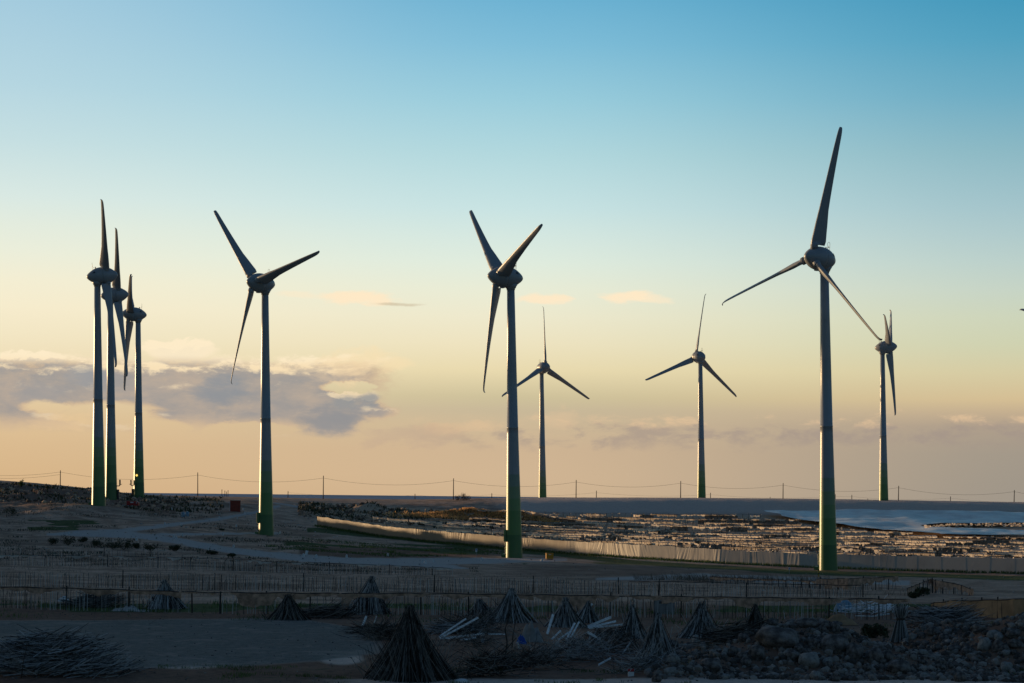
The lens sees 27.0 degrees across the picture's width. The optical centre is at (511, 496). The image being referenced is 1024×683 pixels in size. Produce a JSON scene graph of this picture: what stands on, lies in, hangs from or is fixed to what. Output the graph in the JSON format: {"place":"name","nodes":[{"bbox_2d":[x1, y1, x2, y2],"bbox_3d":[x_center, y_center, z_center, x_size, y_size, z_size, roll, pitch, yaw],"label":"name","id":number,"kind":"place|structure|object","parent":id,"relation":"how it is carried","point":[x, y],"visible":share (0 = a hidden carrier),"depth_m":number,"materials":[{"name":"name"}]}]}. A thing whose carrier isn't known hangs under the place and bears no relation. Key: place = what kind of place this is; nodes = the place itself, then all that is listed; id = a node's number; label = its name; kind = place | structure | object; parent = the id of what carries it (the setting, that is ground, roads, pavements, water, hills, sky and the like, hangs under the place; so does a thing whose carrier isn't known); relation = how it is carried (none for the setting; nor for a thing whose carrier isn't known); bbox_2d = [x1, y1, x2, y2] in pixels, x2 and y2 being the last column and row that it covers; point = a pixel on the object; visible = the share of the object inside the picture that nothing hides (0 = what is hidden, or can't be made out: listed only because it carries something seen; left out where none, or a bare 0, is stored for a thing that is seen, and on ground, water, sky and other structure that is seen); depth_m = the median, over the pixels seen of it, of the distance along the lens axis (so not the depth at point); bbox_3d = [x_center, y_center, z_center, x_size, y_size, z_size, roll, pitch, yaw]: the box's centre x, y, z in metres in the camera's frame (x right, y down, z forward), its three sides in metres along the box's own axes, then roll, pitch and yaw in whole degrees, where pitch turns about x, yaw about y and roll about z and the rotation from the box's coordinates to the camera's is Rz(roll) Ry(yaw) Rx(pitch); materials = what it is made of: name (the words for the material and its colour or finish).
{"place":"outdoors","nodes":[
{"label":"outdoors","id":0,"kind":"place"},
{"bbox_2d":[144,493,577,498],"bbox_3d":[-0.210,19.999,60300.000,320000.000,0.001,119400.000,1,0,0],"label":"sea","id":1,"kind":"structure","parent":0,"point":[326,496],"depth_m":23831.34,"materials":[{"name":"liquid"}]},
{"bbox_2d":[0,599,992,626],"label":"grass","id":2,"kind":"structure","parent":0,"point":[457,604],"depth_m":149.23,"materials":[{"name":"plant"}]},
{"bbox_2d":[0,480,1023,682],"bbox_3d":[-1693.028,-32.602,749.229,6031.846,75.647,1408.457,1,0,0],"label":"ground","id":3,"kind":"structure","parent":0,"point":[183,638],"depth_m":250.16,"materials":[{"name":"soil"}]},
{"bbox_2d":[0,623,153,677],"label":"cane heap","id":4,"kind":"object","parent":3,"relation":"on","point":[63,651],"visible":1,"depth_m":92.62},
{"bbox_2d":[0,548,174,558],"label":"netting fence","id":5,"kind":"object","parent":3,"relation":"on","point":[86,552],"visible":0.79,"depth_m":327.20,"materials":[{"name":"fabric"}]},
{"bbox_2d":[0,482,176,511],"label":"rubble","id":6,"kind":"object","parent":3,"relation":"on","point":[74,496],"visible":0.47,"depth_m":537.37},
{"bbox_2d":[0,586,180,612],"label":"netting fence","id":7,"kind":"object","parent":3,"relation":"on","point":[89,591],"visible":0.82,"depth_m":144.67,"materials":[{"name":"fabric"}]},
{"bbox_2d":[1,570,188,588],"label":"netting fence","id":8,"kind":"object","parent":3,"relation":"on","point":[169,581],"visible":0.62,"depth_m":199.91,"materials":[{"name":"wood"}]},
{"bbox_2d":[54,588,141,607],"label":"cane heap","id":9,"kind":"object","parent":3,"relation":"on","point":[103,602],"visible":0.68,"depth_m":149.35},
{"bbox_2d":[86,199,117,505],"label":"wind turbine","id":10,"kind":"object","parent":3,"relation":"on","point":[104,275],"visible":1,"depth_m":482.95,"materials":[{"name":"paint"}]},
{"bbox_2d":[0,481,223,513],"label":"scrub","id":11,"kind":"object","parent":3,"relation":"on","point":[147,496],"visible":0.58,"depth_m":549.25,"materials":[{"name":"green plant"}]},
{"bbox_2d":[101,228,128,499],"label":"wind turbine","id":12,"kind":"object","parent":3,"relation":"on","point":[119,294],"visible":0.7,"depth_m":542.94,"materials":[{"name":"paint"}]},
{"bbox_2d":[0,554,260,571],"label":"netting fence","id":13,"kind":"object","parent":3,"relation":"on","point":[107,556],"visible":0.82,"depth_m":284.14,"materials":[{"name":"grey"}]},
{"bbox_2d":[123,274,146,497],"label":"wind turbine","id":14,"kind":"object","parent":3,"relation":"on","point":[131,313],"visible":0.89,"depth_m":605.13,"materials":[{"name":"paint"}]},
{"bbox_2d":[0,502,329,565],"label":"scrub","id":15,"kind":"object","parent":3,"relation":"on","point":[197,549],"visible":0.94,"depth_m":403.26,"materials":[{"name":"green plant"}]},
{"bbox_2d":[141,579,190,608],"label":"cane stack","id":16,"kind":"object","parent":3,"relation":"on","point":[166,587],"visible":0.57,"depth_m":149.84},
{"bbox_2d":[0,508,339,567],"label":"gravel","id":17,"kind":"structure","parent":3,"relation":"on","point":[168,546],"depth_m":373.09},
{"bbox_2d":[143,498,224,510],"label":"rubble","id":18,"kind":"object","parent":3,"relation":"on","point":[205,509],"visible":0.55,"depth_m":542.37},
{"bbox_2d":[230,500,240,511],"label":"hut","id":19,"kind":"object","parent":3,"relation":"on","point":[234,505],"visible":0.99,"depth_m":525.68,"materials":[{"name":"red paint"}]},
{"bbox_2d":[0,549,478,572],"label":"scrub","id":20,"kind":"object","parent":3,"relation":"on","point":[313,569],"visible":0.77,"depth_m":309.80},
{"bbox_2d":[181,591,340,613],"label":"netting fence","id":21,"kind":"object","parent":3,"relation":"on","point":[253,600],"visible":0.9,"depth_m":142.25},
{"bbox_2d":[214,210,319,535],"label":"wind turbine","id":22,"kind":"object","parent":3,"relation":"on","point":[263,284],"visible":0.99,"depth_m":440.08,"materials":[{"name":"paint"}]},
{"bbox_2d":[261,593,313,620],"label":"cane stack","id":23,"kind":"object","parent":3,"relation":"on","point":[288,609],"visible":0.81,"depth_m":135.06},
{"bbox_2d":[191,573,403,591],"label":"netting fence","id":24,"kind":"object","parent":3,"relation":"on","point":[303,585],"visible":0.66,"depth_m":194.02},
{"bbox_2d":[300,598,376,618],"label":"cane heap","id":25,"kind":"object","parent":3,"relation":"on","point":[328,612],"visible":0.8,"depth_m":138.51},
{"bbox_2d":[261,561,452,575],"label":"netting fence","id":26,"kind":"object","parent":3,"relation":"on","point":[366,565],"visible":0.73,"depth_m":278.74,"materials":[{"name":"fabric"}]},
{"bbox_2d":[338,617,397,633],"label":"cane heap","id":27,"kind":"object","parent":3,"relation":"on","point":[354,628],"visible":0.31,"depth_m":121.95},
{"bbox_2d":[339,576,397,614],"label":"cane stack","id":28,"kind":"object","parent":3,"relation":"on","point":[370,586],"visible":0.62,"depth_m":144.06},
{"bbox_2d":[336,607,400,640],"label":"brushwood","id":29,"kind":"object","parent":3,"relation":"on","point":[380,631],"visible":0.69,"depth_m":116.27,"materials":[{"name":"plant"}]},
{"bbox_2d":[266,536,504,556],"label":"grass","id":30,"kind":"structure","parent":3,"relation":"on","point":[407,549],"depth_m":402.55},
{"bbox_2d":[351,605,465,682],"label":"cane stack","id":31,"kind":"object","parent":3,"relation":"on","point":[412,654],"visible":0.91,"depth_m":93.47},
{"bbox_2d":[297,502,530,531],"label":"rubble","id":32,"kind":"object","parent":3,"relation":"on","point":[343,505],"visible":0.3,"depth_m":580.13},
{"bbox_2d":[298,500,536,529],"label":"scrub","id":33,"kind":"object","parent":3,"relation":"on","point":[315,510],"visible":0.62,"depth_m":581.65,"materials":[{"name":"green plant"}]},
{"bbox_2d":[158,660,693,682],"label":"grass","id":34,"kind":"structure","parent":3,"relation":"on","point":[267,667],"depth_m":95.09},
{"bbox_2d":[340,592,533,615],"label":"netting fence","id":35,"kind":"object","parent":3,"relation":"on","point":[384,596],"visible":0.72,"depth_m":142.39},
{"bbox_2d":[0,563,904,606],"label":"dry grass","id":36,"kind":"structure","parent":3,"relation":"on","point":[529,590],"depth_m":215.09,"materials":[{"name":"plant"}]},
{"bbox_2d":[423,609,511,633],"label":"cane heap","id":37,"kind":"object","parent":3,"relation":"on","point":[441,626],"visible":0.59,"depth_m":122.54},
{"bbox_2d":[429,623,511,647],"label":"brushwood","id":38,"kind":"object","parent":3,"relation":"on","point":[480,637],"visible":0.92,"depth_m":112.34,"materials":[{"name":"plant"}]},
{"bbox_2d":[430,598,523,635],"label":"brushwood","id":39,"kind":"object","parent":3,"relation":"on","point":[491,622],"visible":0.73,"depth_m":122.80,"materials":[{"name":"plant"}]},
{"bbox_2d":[465,598,494,614],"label":"cane stack","id":40,"kind":"object","parent":3,"relation":"on","point":[483,606],"visible":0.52,"depth_m":143.76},
{"bbox_2d":[364,507,604,525],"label":"dry grass","id":41,"kind":"structure","parent":3,"relation":"on","point":[450,513],"depth_m":592.62,"materials":[{"name":"plant"}]},
{"bbox_2d":[450,638,542,679],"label":"brushwood","id":42,"kind":"object","parent":3,"relation":"on","point":[480,660],"visible":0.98,"depth_m":94.61,"materials":[{"name":"plant"}]},
{"bbox_2d":[469,210,542,557],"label":"wind turbine","id":43,"kind":"object","parent":3,"relation":"on","point":[507,276],"visible":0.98,"depth_m":395.12,"materials":[{"name":"paint"}]},
{"bbox_2d":[480,588,539,622],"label":"cane stack","id":44,"kind":"object","parent":3,"relation":"on","point":[510,599],"visible":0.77,"depth_m":134.64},
{"bbox_2d":[1,611,1021,682],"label":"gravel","id":45,"kind":"structure","parent":3,"relation":"on","point":[331,650],"depth_m":111.52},
{"bbox_2d":[405,575,628,593],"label":"netting fence","id":46,"kind":"object","parent":3,"relation":"on","point":[549,587],"visible":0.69,"depth_m":193.98,"materials":[{"name":"fabric"}]},
{"bbox_2d":[460,637,603,670],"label":"brushwood","id":47,"kind":"object","parent":3,"relation":"on","point":[533,658],"visible":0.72,"depth_m":99.26,"materials":[{"name":"plant"}]},
{"bbox_2d":[521,621,542,641],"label":"sack","id":48,"kind":"object","parent":3,"relation":"on","point":[531,631],"visible":0.81,"depth_m":115.99,"materials":[{"name":"fabric"}]},
{"bbox_2d":[502,306,589,497],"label":"wind turbine","id":49,"kind":"object","parent":3,"relation":"on","point":[542,368],"visible":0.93,"depth_m":761.08,"materials":[{"name":"paint"}]},
{"bbox_2d":[540,597,587,627],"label":"cane stack","id":50,"kind":"object","parent":3,"relation":"on","point":[565,615],"visible":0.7,"depth_m":129.78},
{"bbox_2d":[504,622,639,661],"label":"brushwood","id":51,"kind":"object","parent":3,"relation":"on","point":[588,646],"visible":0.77,"depth_m":103.64,"materials":[{"name":"wood"}]},
{"bbox_2d":[575,601,606,622],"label":"cane stack","id":52,"kind":"object","parent":3,"relation":"on","point":[591,616],"visible":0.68,"depth_m":134.95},
{"bbox_2d":[533,592,661,617],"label":"netting fence","id":53,"kind":"object","parent":3,"relation":"on","point":[579,602],"visible":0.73,"depth_m":142.25,"materials":[{"name":"wood"}]},
{"bbox_2d":[565,619,649,653],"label":"brushwood","id":54,"kind":"object","parent":3,"relation":"on","point":[632,643],"visible":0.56,"depth_m":108.43,"materials":[{"name":"wood"}]},
{"bbox_2d":[584,624,637,638],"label":"cane heap","id":55,"kind":"object","parent":3,"relation":"on","point":[605,633],"visible":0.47,"depth_m":120.60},
{"bbox_2d":[609,604,648,638],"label":"cane stack","id":56,"kind":"object","parent":3,"relation":"on","point":[632,620],"visible":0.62,"depth_m":120.95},
{"bbox_2d":[596,634,694,674],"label":"brushwood","id":57,"kind":"object","parent":3,"relation":"on","point":[638,663],"visible":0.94,"depth_m":96.75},
{"bbox_2d":[477,509,814,528],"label":"shelter row","id":58,"kind":"object","parent":3,"relation":"on","point":[755,525],"visible":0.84,"depth_m":592.77,"materials":[{"name":"plastic"}]},
{"bbox_2d":[546,512,761,519],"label":"shelter row","id":59,"kind":"object","parent":3,"relation":"on","point":[715,516],"visible":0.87,"depth_m":627.94,"materials":[{"name":"plastic"}]},
{"bbox_2d":[452,517,865,532],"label":"shelter row","id":60,"kind":"object","parent":3,"relation":"on","point":[740,528],"visible":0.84,"depth_m":577.08,"materials":[{"name":"plastic"}]},
{"bbox_2d":[628,611,690,662],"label":"cane stack","id":61,"kind":"object","parent":3,"relation":"on","point":[656,632],"visible":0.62,"depth_m":101.41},
{"bbox_2d":[653,600,674,613],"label":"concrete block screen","id":62,"kind":"object","parent":3,"relation":"on","point":[664,607],"visible":0.36,"depth_m":148.10,"materials":[{"name":"concrete"}]},
{"bbox_2d":[312,524,1023,573],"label":"grass","id":63,"kind":"structure","parent":3,"relation":"on","point":[612,556],"depth_m":405.19,"materials":[{"name":"plant"}]},
{"bbox_2d":[424,518,912,536],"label":"shelter row","id":64,"kind":"object","parent":3,"relation":"on","point":[892,533],"visible":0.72,"depth_m":559.59,"materials":[{"name":"plastic"}]},
{"bbox_2d":[317,517,1023,572],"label":"windbreak fence","id":65,"kind":"object","parent":3,"relation":"on","point":[987,564],"visible":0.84,"depth_m":399.17,"materials":[{"name":"plastic"}]},
{"bbox_2d":[549,515,800,524],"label":"shelter row","id":66,"kind":"object","parent":3,"relation":"on","point":[752,521],"visible":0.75,"depth_m":610.57,"materials":[{"name":"plastic"}]},
{"bbox_2d":[344,520,1023,546],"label":"shelter row","id":67,"kind":"object","parent":3,"relation":"on","point":[709,537],"visible":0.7,"depth_m":513.64,"materials":[{"name":"plastic"}]},
{"bbox_2d":[645,294,736,497],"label":"wind turbine","id":68,"kind":"object","parent":3,"relation":"on","point":[697,356],"visible":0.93,"depth_m":726.23,"materials":[{"name":"paint"}]},
{"bbox_2d":[360,519,1023,544],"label":"shelter row","id":69,"kind":"object","parent":3,"relation":"on","point":[979,541],"visible":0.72,"depth_m":528.17,"materials":[{"name":"plastic"}]},
{"bbox_2d":[372,516,1023,540],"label":"shelter row","id":70,"kind":"object","parent":3,"relation":"on","point":[765,535],"visible":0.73,"depth_m":544.56,"materials":[{"name":"plastic"}]},
{"bbox_2d":[676,601,728,639],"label":"cane stack","id":71,"kind":"object","parent":3,"relation":"on","point":[700,615],"visible":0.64,"depth_m":121.58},
{"bbox_2d":[383,525,1023,549],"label":"shelter row","id":72,"kind":"object","parent":3,"relation":"on","point":[875,543],"visible":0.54,"depth_m":499.72,"materials":[{"name":"plastic"}]},
{"bbox_2d":[699,658,721,672],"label":"boulder","id":73,"kind":"object","parent":3,"relation":"on","point":[714,665],"visible":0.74,"depth_m":96.61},
{"bbox_2d":[681,613,776,652],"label":"cane heap","id":74,"kind":"object","parent":3,"relation":"on","point":[727,632],"visible":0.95,"depth_m":102.24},
{"bbox_2d":[631,572,829,581],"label":"dry grass","id":75,"kind":"structure","parent":3,"relation":"on","point":[689,577],"depth_m":279.47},
{"bbox_2d":[446,531,1023,552],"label":"shelter row","id":76,"kind":"object","parent":3,"relation":"on","point":[955,549],"visible":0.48,"depth_m":485.37,"materials":[{"name":"plastic"}]},
{"bbox_2d":[629,579,863,596],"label":"netting fence","id":77,"kind":"object","parent":3,"relation":"on","point":[659,581],"visible":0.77,"depth_m":190.22,"materials":[{"name":"wood"}]},
{"bbox_2d":[735,603,766,628],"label":"cane stack","id":78,"kind":"object","parent":3,"relation":"on","point":[755,614],"visible":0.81,"depth_m":102.64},
{"bbox_2d":[748,645,765,660],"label":"boulder","id":79,"kind":"object","parent":3,"relation":"on","point":[756,652],"visible":1,"depth_m":98.75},
{"bbox_2d":[709,576,815,588],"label":"netting fence","id":80,"kind":"object","parent":3,"relation":"on","point":[717,579],"visible":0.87,"depth_m":250.50,"materials":[{"name":"wood"}]},
{"bbox_2d":[522,537,1023,555],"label":"shelter row","id":81,"kind":"object","parent":3,"relation":"on","point":[840,547],"visible":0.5,"depth_m":470.38,"materials":[{"name":"plastic"}]},
{"bbox_2d":[755,625,799,649],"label":"boulder","id":82,"kind":"object","parent":3,"relation":"on","point":[773,636],"visible":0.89,"depth_m":99.65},
{"bbox_2d":[661,594,909,619],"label":"netting fence","id":83,"kind":"object","parent":3,"relation":"on","point":[746,602],"visible":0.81,"depth_m":143.68,"materials":[{"name":"fabric"}]},
{"bbox_2d":[785,649,799,661],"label":"boulder","id":84,"kind":"object","parent":3,"relation":"on","point":[792,654],"visible":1,"depth_m":98.57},
{"bbox_2d":[722,127,881,570],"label":"wind turbine","id":85,"kind":"object","parent":3,"relation":"on","point":[821,260],"visible":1,"depth_m":355.92,"materials":[{"name":"paint"}]},
{"bbox_2d":[581,541,1023,556],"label":"shelter row","id":86,"kind":"object","parent":3,"relation":"on","point":[742,547],"visible":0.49,"depth_m":455.78,"materials":[{"name":"plastic"}]},
{"bbox_2d":[794,617,817,627],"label":"boulder","id":87,"kind":"object","parent":3,"relation":"on","point":[803,622],"visible":1,"depth_m":102.19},
{"bbox_2d":[798,652,819,667],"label":"boulder","id":88,"kind":"object","parent":3,"relation":"on","point":[810,659],"visible":1,"depth_m":97.93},
{"bbox_2d":[643,612,1023,682],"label":"gravel","id":89,"kind":"structure","parent":3,"relation":"on","point":[960,665],"depth_m":99.19,"materials":[{"name":"gravel"}]},
{"bbox_2d":[890,603,908,641],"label":"cane sheaf","id":90,"kind":"object","parent":89,"relation":"on","point":[900,632],"visible":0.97,"depth_m":109.08,"materials":[{"name":"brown wood"}]},
{"bbox_2d":[820,634,848,653],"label":"boulder","id":91,"kind":"object","parent":3,"relation":"on","point":[838,643],"visible":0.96,"depth_m":99.50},
{"bbox_2d":[827,614,857,625],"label":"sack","id":92,"kind":"object","parent":3,"relation":"on","point":[843,619],"visible":0.8,"depth_m":136.71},
{"bbox_2d":[676,546,1023,557],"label":"shelter row","id":93,"kind":"object","parent":3,"relation":"on","point":[963,554],"visible":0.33,"depth_m":440.88,"materials":[{"name":"plastic"}]},
{"bbox_2d":[846,642,863,659],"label":"boulder","id":94,"kind":"object","parent":3,"relation":"on","point":[855,651],"visible":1,"depth_m":99.06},
{"bbox_2d":[816,576,897,589],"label":"netting fence","id":95,"kind":"object","parent":3,"relation":"on","point":[851,581],"visible":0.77,"depth_m":226.22,"materials":[{"name":"wicker"}]},
{"bbox_2d":[830,594,909,614],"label":"scrap pile","id":96,"kind":"object","parent":3,"relation":"on","point":[863,610],"visible":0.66,"depth_m":151.67,"materials":[{"name":"paint"}]},
{"bbox_2d":[726,549,1021,557],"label":"shelter row","id":97,"kind":"object","parent":3,"relation":"on","point":[807,552],"visible":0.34,"depth_m":427.91,"materials":[{"name":"plastic"}]},
{"bbox_2d":[860,623,889,637],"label":"bush","id":98,"kind":"object","parent":3,"relation":"on","point":[870,631],"visible":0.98,"depth_m":122.90,"materials":[{"name":"green plant"}]},
{"bbox_2d":[867,647,883,662],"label":"boulder","id":99,"kind":"object","parent":3,"relation":"on","point":[876,654],"visible":0.98,"depth_m":98.80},
{"bbox_2d":[875,310,896,500],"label":"wind turbine","id":100,"kind":"object","parent":3,"relation":"on","point":[888,346],"visible":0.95,"depth_m":673.15,"materials":[{"name":"paint"}]},
{"bbox_2d":[764,509,1023,534],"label":"water","id":101,"kind":"structure","parent":3,"relation":"on","point":[909,520],"depth_m":617.49,"materials":[{"name":"liquid"}]},
{"bbox_2d":[887,660,910,673],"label":"boulder","id":102,"kind":"object","parent":3,"relation":"on","point":[896,666],"visible":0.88,"depth_m":97.34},
{"bbox_2d":[905,578,973,595],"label":"netting fence","id":103,"kind":"object","parent":3,"relation":"on","point":[937,585],"visible":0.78,"depth_m":208.75,"materials":[{"name":"wicker"}]},
{"bbox_2d":[888,596,994,631],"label":"cane heap","id":104,"kind":"object","parent":3,"relation":"on","point":[931,613],"visible":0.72,"depth_m":126.59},
{"bbox_2d":[930,597,1023,617],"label":"netting fence","id":105,"kind":"object","parent":3,"relation":"on","point":[999,608],"visible":0.63,"depth_m":147.35,"materials":[{"name":"wicker"}]},
{"bbox_2d":[977,637,991,650],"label":"boulder","id":106,"kind":"object","parent":3,"relation":"on","point":[984,643],"visible":1,"depth_m":102.71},
{"bbox_2d":[1005,628,1021,637],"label":"boulder","id":107,"kind":"object","parent":3,"relation":"on","point":[1012,632],"visible":1,"depth_m":102.90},
{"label":"utility pole","id":108,"kind":"object","parent":3,"relation":"on","visible":0},
{"bbox_2d":[0,472,1023,494],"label":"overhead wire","id":109,"kind":"object","parent":108,"relation":"attached to","point":[446,481],"visible":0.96,"depth_m":689.69,"materials":[{"name":"metal"}]},
{"bbox_2d":[0,0,1023,501],"label":"sky","id":110,"kind":"structure","parent":0,"point":[668,155],"materials":[{"name":"blue"}]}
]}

